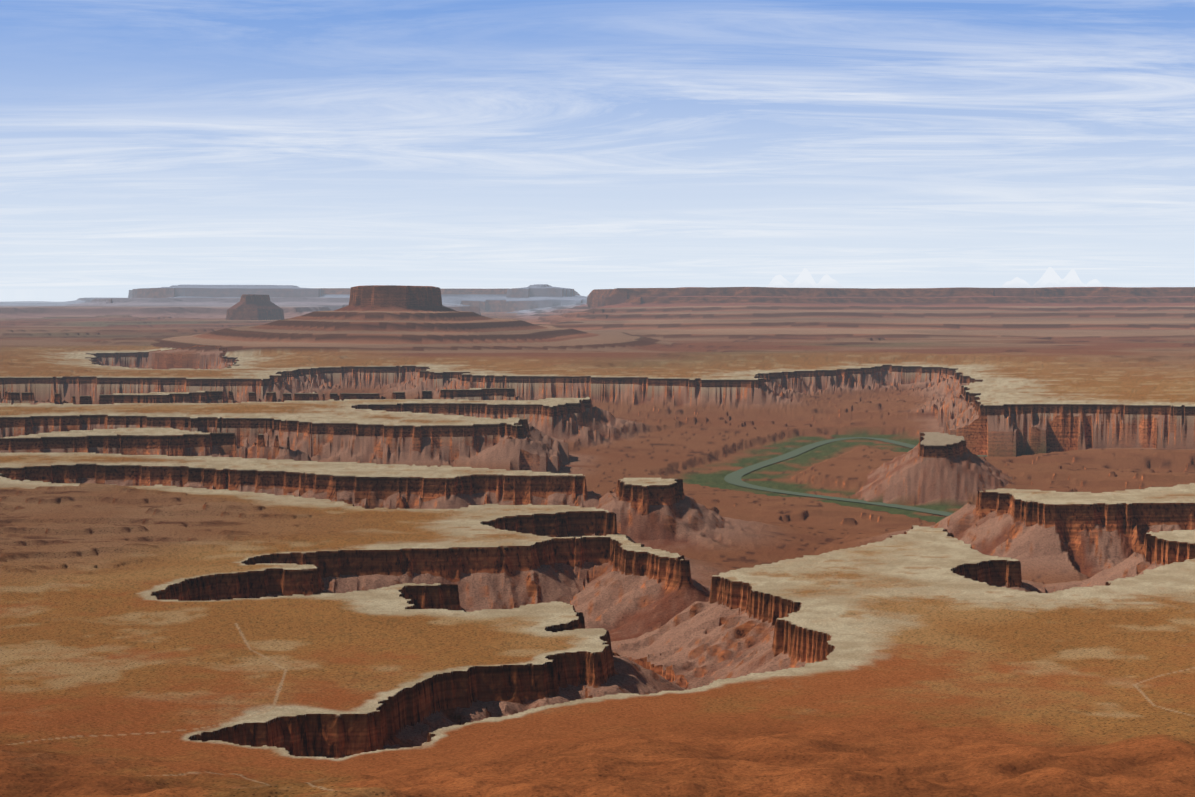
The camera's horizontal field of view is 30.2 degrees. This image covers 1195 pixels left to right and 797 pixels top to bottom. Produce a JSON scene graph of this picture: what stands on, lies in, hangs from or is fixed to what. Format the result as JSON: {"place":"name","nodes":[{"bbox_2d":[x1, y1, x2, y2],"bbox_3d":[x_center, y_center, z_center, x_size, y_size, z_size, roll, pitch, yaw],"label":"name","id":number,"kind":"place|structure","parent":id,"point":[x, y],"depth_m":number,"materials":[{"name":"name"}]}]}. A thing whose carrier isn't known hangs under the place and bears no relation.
{"place":"outdoors","nodes":[
{"label":"outdoors","id":0,"kind":"place"},
{"bbox_2d":[0,284,1194,796],"bbox_3d":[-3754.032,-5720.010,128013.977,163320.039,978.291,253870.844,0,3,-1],"label":"canyon terrain","id":1,"kind":"structure","parent":0,"point":[362,542],"depth_m":3462.17,"materials":[{"name":"brown stone"}]},
{"bbox_2d":[0,0,1194,301],"label":"sky","id":2,"kind":"structure","parent":0,"point":[583,146],"materials":[{"name":"blue"}]},
{"bbox_2d":[766,268,843,287],"bbox_3d":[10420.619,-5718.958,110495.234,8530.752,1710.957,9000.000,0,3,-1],"label":"snow range","id":3,"kind":"structure","parent":0,"point":[804,279],"depth_m":113223.70,"materials":[{"name":"white snow"}]},
{"bbox_2d":[724,437,986,515],"bbox_3d":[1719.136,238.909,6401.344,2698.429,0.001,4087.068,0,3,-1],"label":"river","id":4,"kind":"structure","parent":0,"point":[734,477],"depth_m":6535.67,"materials":[{"name":"grey liquid"}]},
{"bbox_2d":[1001,267,1106,287],"bbox_3d":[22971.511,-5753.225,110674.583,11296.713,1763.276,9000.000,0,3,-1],"label":"snow range","id":5,"kind":"structure","parent":0,"point":[1050,277],"depth_m":113553.78,"materials":[{"name":"white snow"}]}
]}

